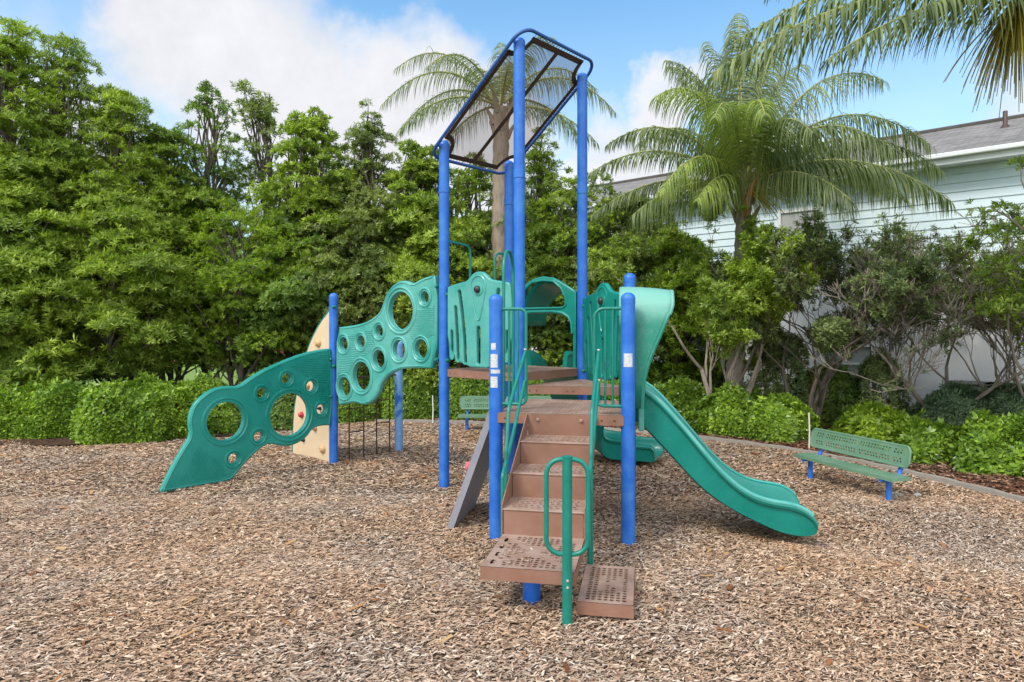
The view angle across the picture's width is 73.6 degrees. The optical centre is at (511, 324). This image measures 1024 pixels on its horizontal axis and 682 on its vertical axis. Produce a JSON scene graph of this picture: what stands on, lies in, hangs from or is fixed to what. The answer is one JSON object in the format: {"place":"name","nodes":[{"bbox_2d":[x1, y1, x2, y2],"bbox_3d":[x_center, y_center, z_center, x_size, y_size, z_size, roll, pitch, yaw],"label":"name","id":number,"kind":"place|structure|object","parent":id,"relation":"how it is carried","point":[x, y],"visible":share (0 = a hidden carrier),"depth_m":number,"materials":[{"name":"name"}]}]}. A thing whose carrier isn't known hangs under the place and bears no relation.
{"place":"outdoors","nodes":[
{"label":"outdoors","id":0,"kind":"place"},
{"bbox_2d":[0,427,234,444],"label":"hedge bed","id":1,"kind":"object","parent":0,"point":[59,441],"visible":0.2,"depth_m":11.93,"materials":[{"name":"brown soil"}]},
{"bbox_2d":[0,15,101,362],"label":"hedge tree","id":2,"kind":"object","parent":1,"relation":"on","point":[18,49],"visible":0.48,"depth_m":13.99,"materials":[{"name":"green plant"}]},
{"bbox_2d":[0,373,107,439],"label":"hedge shrub","id":3,"kind":"object","parent":1,"relation":"on","point":[44,409],"visible":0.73,"depth_m":12.32,"materials":[{"name":"green plant"}]},
{"bbox_2d":[0,189,117,388],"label":"hedge tree","id":4,"kind":"object","parent":1,"relation":"on","point":[20,369],"visible":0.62,"depth_m":13.19,"materials":[{"name":"green plant"}]},
{"bbox_2d":[0,31,141,384],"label":"hedge tree","id":5,"kind":"object","parent":1,"relation":"on","point":[59,108],"visible":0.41,"depth_m":14.49,"materials":[{"name":"green plant"}]},
{"bbox_2d":[10,203,226,384],"bbox_3d":[-8.154,-0.224,14.668,3.763,4.716,4.244,0,0,0],"label":"hedge tree","id":6,"kind":"object","parent":1,"relation":"on","point":[115,315],"visible":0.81,"depth_m":13.72,"materials":[{"name":"green plant"}]},
{"bbox_2d":[28,82,215,384],"bbox_3d":[-8.433,-1.617,15.149,3.439,7.498,3.736,0,0,0],"label":"hedge tree","id":7,"kind":"object","parent":1,"relation":"on","point":[118,130],"visible":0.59,"depth_m":14.53,"materials":[{"name":"green plant"}]},
{"bbox_2d":[68,371,215,445],"bbox_3d":[-6.724,1.475,12.563,2.497,1.272,1.576,0,0,-18],"label":"hedge shrub","id":8,"kind":"object","parent":1,"relation":"on","point":[142,408],"visible":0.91,"depth_m":12.01,"materials":[{"name":"green plant"}]},
{"bbox_2d":[89,122,238,386],"bbox_3d":[-7.718,-1.217,15.589,3.407,6.689,3.548,0,0,0],"label":"hedge tree","id":9,"kind":"object","parent":1,"relation":"on","point":[172,150],"visible":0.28,"depth_m":15.20,"materials":[{"name":"green plant"}]},
{"bbox_2d":[152,78,255,378],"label":"hedge tree","id":10,"kind":"object","parent":1,"relation":"on","point":[210,160],"visible":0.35,"depth_m":15.99,"materials":[{"name":"green plant"}]},
{"bbox_2d":[174,369,240,433],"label":"hedge shrub","id":11,"kind":"object","parent":1,"relation":"on","point":[228,414],"visible":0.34,"depth_m":12.97,"materials":[{"name":"green plant"}]},
{"bbox_2d":[159,197,306,385],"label":"hedge tree","id":12,"kind":"object","parent":1,"relation":"on","point":[242,280],"visible":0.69,"depth_m":14.60,"materials":[{"name":"green plant"}]},
{"bbox_2d":[217,367,295,429],"bbox_3d":[-4.979,1.465,13.887,2.144,1.252,1.223,0,0,0],"label":"hedge shrub","id":13,"kind":"object","parent":1,"relation":"on","point":[281,414],"visible":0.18,"depth_m":13.40,"materials":[{"name":"green plant"}]},
{"bbox_2d":[83,357,453,402],"bbox_3d":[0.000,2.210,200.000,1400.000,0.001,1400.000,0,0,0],"label":"ground","id":14,"kind":"structure","parent":0,"point":[190,375],"depth_m":29.39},
{"bbox_2d":[207,79,294,356],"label":"hedge tree","id":15,"kind":"object","parent":14,"relation":"on","point":[251,106],"visible":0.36,"depth_m":16.86,"materials":[{"name":"green plant"}]},
{"bbox_2d":[491,127,576,361],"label":"hedge tree","id":16,"kind":"object","parent":14,"relation":"on","point":[535,155],"visible":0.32,"depth_m":16.50,"materials":[{"name":"green plant"}]},
{"bbox_2d":[479,110,1023,406],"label":"house","id":17,"kind":"structure","parent":14,"relation":"on","point":[969,160],"depth_m":15.18,"materials":[{"name":"paint"}]},
{"bbox_2d":[691,335,720,382],"bbox_3d":[5.107,0.810,18.672,1.426,1.580,0.070,0,0,42],"label":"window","id":18,"kind":"structure","parent":17,"relation":"in","point":[702,349],"depth_m":18.63,"materials":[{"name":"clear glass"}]},
{"bbox_2d":[777,206,823,263],"bbox_3d":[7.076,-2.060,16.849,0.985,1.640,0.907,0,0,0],"label":"window","id":19,"kind":"structure","parent":17,"relation":"in","point":[787,220],"depth_m":17.00,"materials":[{"name":"white glass"}]},
{"bbox_2d":[820,343,876,388],"bbox_3d":[7.886,0.940,16.119,1.317,1.040,0.125,0,0,42],"label":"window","id":20,"kind":"structure","parent":17,"relation":"in","point":[865,350],"depth_m":16.01,"materials":[{"name":"grey glass"}]},
{"bbox_2d":[0,422,1023,681],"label":"mulch ground","id":21,"kind":"structure","parent":0,"point":[498,606],"depth_m":5.20,"materials":[{"name":"brown wood"}]},
{"bbox_2d":[432,395,433,422],"bbox_3d":[-1.654,1.791,14.313,0.036,0.639,0.026,0,0,0],"label":"stake","id":22,"kind":"object","parent":21,"relation":"on","point":[432,409],"visible":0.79,"depth_m":14.30,"materials":[{"name":"white wood"}]},
{"bbox_2d":[159,28,817,627],"bbox_3d":[-0.245,-0.602,8.753,7.853,5.547,6.023,0,0,42],"label":"playground structure","id":23,"kind":"object","parent":21,"relation":"on","point":[545,484],"visible":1,"depth_m":7.81,"materials":[{"name":"blue paint"}]},
{"bbox_2d":[498,537,557,565],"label":"stray wood chips","id":24,"kind":"object","parent":23,"relation":"on","point":[522,551],"visible":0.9,"depth_m":4.94,"materials":[{"name":"beige wood"}]},
{"bbox_2d":[458,396,551,429],"bbox_3d":[-0.120,1.768,13.367,1.850,0.744,0.405,0,0,0],"label":"park bench","id":25,"kind":"object","parent":21,"relation":"on","point":[467,408],"visible":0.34,"depth_m":13.44,"materials":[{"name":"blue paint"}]},
{"bbox_2d":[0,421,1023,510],"bbox_3d":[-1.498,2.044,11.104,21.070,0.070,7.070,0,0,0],"label":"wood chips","id":26,"kind":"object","parent":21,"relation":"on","point":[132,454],"visible":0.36,"depth_m":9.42,"materials":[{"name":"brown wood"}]},
{"bbox_2d":[0,432,1023,681],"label":"fallen leaves","id":27,"kind":"object","parent":21,"relation":"on","point":[728,586],"visible":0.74,"depth_m":5.83,"materials":[{"name":"brown wood"}]},
{"bbox_2d":[344,419,1023,502],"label":"concrete edging","id":28,"kind":"object","parent":21,"relation":"on","point":[965,485],"visible":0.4,"depth_m":10.07,"materials":[{"name":"grey concrete"}]},
{"bbox_2d":[793,428,911,501],"bbox_3d":[4.254,1.768,8.591,0.405,0.744,1.600,0,0,-18],"label":"park bench","id":29,"kind":"object","parent":21,"relation":"on","point":[888,478],"visible":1,"depth_m":8.46,"materials":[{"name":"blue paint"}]},
{"bbox_2d":[0,0,1023,252],"label":"sky","id":30,"kind":"structure","parent":0,"point":[332,56],"materials":[{"name":"blue"}]},
{"bbox_2d":[341,417,1023,495],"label":"planting bed","id":31,"kind":"object","parent":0,"point":[937,468],"visible":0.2,"depth_m":9.30,"materials":[{"name":"brown wood"}]},
{"bbox_2d":[224,214,372,380],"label":"hedge tree","id":32,"kind":"object","parent":31,"relation":"on","point":[285,291],"visible":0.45,"depth_m":14.47,"materials":[{"name":"green plant"}]},
{"bbox_2d":[222,106,388,358],"bbox_3d":[-4.655,-1.490,15.884,4.284,7.240,3.476,0,0,0],"label":"hedge tree","id":33,"kind":"object","parent":31,"relation":"on","point":[309,130],"visible":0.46,"depth_m":15.40,"materials":[{"name":"green plant"}]},
{"bbox_2d":[280,189,431,405],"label":"hedge tree","id":34,"kind":"object","parent":31,"relation":"on","point":[365,273],"visible":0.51,"depth_m":14.66,"materials":[{"name":"green plant"}]},
{"bbox_2d":[289,97,422,375],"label":"hedge tree","id":35,"kind":"object","parent":31,"relation":"on","point":[365,141],"visible":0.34,"depth_m":15.90,"materials":[{"name":"green plant"}]},
{"bbox_2d":[338,369,381,423],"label":"hedge shrub","id":36,"kind":"object","parent":31,"relation":"on","point":[356,415],"visible":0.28,"depth_m":14.39,"materials":[{"name":"green plant"}]},
{"bbox_2d":[354,137,471,370],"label":"hedge tree","id":37,"kind":"object","parent":31,"relation":"on","point":[414,171],"visible":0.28,"depth_m":15.57,"materials":[{"name":"green plant"}]},
{"bbox_2d":[377,368,457,419],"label":"hedge shrub","id":38,"kind":"object","parent":31,"relation":"on","point":[417,402],"visible":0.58,"depth_m":14.66,"materials":[{"name":"green plant"}]},
{"bbox_2d":[361,221,500,397],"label":"hedge tree","id":39,"kind":"object","parent":31,"relation":"on","point":[405,273],"visible":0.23,"depth_m":14.78,"materials":[{"name":"green plant"}]},
{"bbox_2d":[449,377,488,419],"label":"hedge shrub","id":40,"kind":"object","parent":31,"relation":"on","point":[459,388],"visible":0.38,"depth_m":14.66,"materials":[{"name":"green plant"}]},
{"bbox_2d":[395,152,551,379],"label":"hedge tree","id":41,"kind":"object","parent":31,"relation":"on","point":[473,181],"visible":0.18,"depth_m":15.71,"materials":[{"name":"green plant"}]},
{"bbox_2d":[380,36,617,294],"bbox_3d":[-0.284,-2.295,15.321,5.405,8.828,3.720,0,0,0],"label":"palm tree","id":42,"kind":"object","parent":31,"relation":"on","point":[501,138],"visible":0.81,"depth_m":15.45,"materials":[{"name":"green plant"}]},
{"bbox_2d":[427,208,576,366],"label":"hedge tree","id":43,"kind":"object","parent":31,"relation":"on","point":[547,328],"visible":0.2,"depth_m":15.35,"materials":[{"name":"green plant"}]},
{"bbox_2d":[528,379,550,413],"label":"hedge shrub","id":44,"kind":"object","parent":31,"relation":"on","point":[535,381],"visible":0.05,"depth_m":14.60,"materials":[{"name":"green plant"}]},
{"bbox_2d":[525,168,650,366],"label":"hedge tree","id":45,"kind":"object","parent":31,"relation":"on","point":[570,200],"visible":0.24,"depth_m":15.59,"materials":[{"name":"green plant"}]},
{"bbox_2d":[599,379,618,415],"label":"hedge shrub","id":46,"kind":"object","parent":31,"relation":"on","point":[616,397],"visible":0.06,"depth_m":14.24,"materials":[{"name":"green plant"}]},
{"bbox_2d":[554,193,699,382],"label":"hedge tree","id":47,"kind":"object","parent":31,"relation":"on","point":[638,263],"visible":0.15,"depth_m":14.99,"materials":[{"name":"green plant"}]},
{"bbox_2d":[636,375,706,425],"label":"hedge shrub","id":48,"kind":"object","parent":31,"relation":"on","point":[680,395],"visible":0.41,"depth_m":13.56,"materials":[{"name":"green plant"}]},
{"bbox_2d":[634,232,751,392],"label":"hedge tree","id":49,"kind":"object","parent":31,"relation":"on","point":[681,322],"visible":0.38,"depth_m":14.35,"materials":[{"name":"green plant"}]},
{"bbox_2d":[662,354,725,393],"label":"round shrub","id":50,"kind":"object","parent":31,"relation":"on","point":[715,378],"visible":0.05,"depth_m":14.91,"materials":[{"name":"green plant"}]},
{"bbox_2d":[587,199,822,395],"bbox_3d":[3.808,-0.184,12.971,3.713,4.600,4.435,0,0,42],"label":"twiggy tree","id":51,"kind":"object","parent":31,"relation":"on","point":[722,312],"visible":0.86,"depth_m":12.44,"materials":[{"name":"green plant"}]},
{"bbox_2d":[682,380,764,438],"bbox_3d":[4.128,1.574,13.020,1.635,1.095,1.472,0,0,34],"label":"hedge shrub","id":52,"kind":"object","parent":31,"relation":"on","point":[721,412],"visible":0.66,"depth_m":12.57,"materials":[{"name":"green plant"}]},
{"bbox_2d":[588,13,955,387],"bbox_3d":[4.937,-2.158,13.524,6.932,8.566,4.858,0,0,0],"label":"palm tree","id":53,"kind":"object","parent":31,"relation":"on","point":[748,142],"visible":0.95,"depth_m":12.96,"materials":[{"name":"green plant"}]},
{"bbox_2d":[743,326,814,405],"bbox_3d":[5.463,1.061,14.017,1.534,2.130,1.463,0,0,37],"label":"loose shrub","id":54,"kind":"object","parent":31,"relation":"on","point":[764,378],"visible":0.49,"depth_m":13.62,"materials":[{"name":"green plant"}]},
{"bbox_2d":[738,392,822,443],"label":"hedge shrub","id":55,"kind":"object","parent":31,"relation":"on","point":[780,417],"visible":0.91,"depth_m":12.04,"materials":[{"name":"green plant"}]},
{"bbox_2d":[808,413,809,448],"bbox_3d":[4.857,1.771,11.189,0.038,0.678,0.028,0,0,0],"label":"stake","id":56,"kind":"object","parent":31,"relation":"on","point":[809,430],"visible":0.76,"depth_m":11.18,"materials":[{"name":"white wood"}]},
{"bbox_2d":[789,360,868,426],"bbox_3d":[6.483,1.399,14.163,1.987,1.386,1.466,0,0,0],"label":"round shrub","id":57,"kind":"object","parent":31,"relation":"on","point":[833,410],"visible":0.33,"depth_m":13.71,"materials":[{"name":"green plant"}]},
{"bbox_2d":[713,202,988,423],"bbox_3d":[5.869,-0.160,12.923,5.248,4.556,3.759,0,0,44],"label":"twiggy tree","id":58,"kind":"object","parent":31,"relation":"on","point":[823,334],"visible":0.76,"depth_m":12.09,"materials":[{"name":"green plant"}]},
{"bbox_2d":[701,0,1023,117],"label":"palm tree","id":59,"kind":"object","parent":31,"relation":"on","point":[1007,33],"visible":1,"depth_m":8.37,"materials":[{"name":"green plant"}]},
{"bbox_2d":[828,397,920,451],"bbox_3d":[6.205,1.665,11.457,1.502,0.912,1.189,0,0,-14],"label":"hedge shrub","id":60,"kind":"object","parent":31,"relation":"on","point":[872,420],"visible":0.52,"depth_m":11.26,"materials":[{"name":"green plant"}]},
{"bbox_2d":[841,345,911,413],"bbox_3d":[7.302,1.261,13.767,1.263,1.709,1.190,0,0,-40],"label":"loose shrub","id":61,"kind":"object","parent":31,"relation":"on","point":[872,368],"visible":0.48,"depth_m":13.53,"materials":[{"name":"green plant"}]},
{"bbox_2d":[826,222,952,404],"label":"twiggy tree","id":62,"kind":"object","parent":31,"relation":"on","point":[873,324],"visible":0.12,"depth_m":13.53,"materials":[{"name":"green plant"}]},
{"bbox_2d":[808,201,1023,420],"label":"twiggy tree","id":63,"kind":"object","parent":31,"relation":"on","point":[947,336],"visible":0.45,"depth_m":11.83,"materials":[{"name":"green plant"}]},
{"bbox_2d":[890,408,968,464],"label":"hedge shrub","id":64,"kind":"object","parent":31,"relation":"on","point":[927,441],"visible":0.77,"depth_m":10.19,"materials":[{"name":"green plant"}]},
{"bbox_2d":[904,379,998,426],"bbox_3d":[8.215,1.565,12.492,1.941,1.151,1.308,0,0,-18],"label":"blue green shrub","id":65,"kind":"object","parent":31,"relation":"on","point":[950,403],"visible":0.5,"depth_m":12.15,"materials":[{"name":"blue plant"}]},
{"bbox_2d":[949,380,993,390],"bbox_3d":[9.263,1.585,13.709,0.860,0.870,0.860,0,0,42],"label":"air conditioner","id":66,"kind":"object","parent":31,"relation":"on","point":[972,382],"visible":0.09,"depth_m":13.58,"materials":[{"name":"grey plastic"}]},
{"bbox_2d":[931,232,1023,398],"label":"twiggy tree","id":67,"kind":"object","parent":31,"relation":"on","point":[997,320],"visible":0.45,"depth_m":11.81,"materials":[{"name":"green plant"}]},
{"bbox_2d":[947,407,1023,474],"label":"hedge shrub","id":68,"kind":"object","parent":31,"relation":"on","point":[986,439],"visible":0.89,"depth_m":9.42,"materials":[{"name":"green plant"}]},
{"bbox_2d":[962,155,1023,376],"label":"leafy tree","id":69,"kind":"object","parent":31,"relation":"on","point":[1017,226],"visible":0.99,"depth_m":10.61,"materials":[{"name":"green plant"}]},
{"bbox_2d":[982,376,1023,416],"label":"blue green shrub","id":70,"kind":"object","parent":31,"relation":"on","point":[1006,401],"visible":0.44,"depth_m":11.92,"materials":[{"name":"blue plant"}]},
{"bbox_2d":[1003,441,1023,477],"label":"hedge shrub","id":71,"kind":"object","parent":31,"relation":"on","point":[1014,466],"visible":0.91,"depth_m":9.14,"materials":[{"name":"green plant"}]}
]}

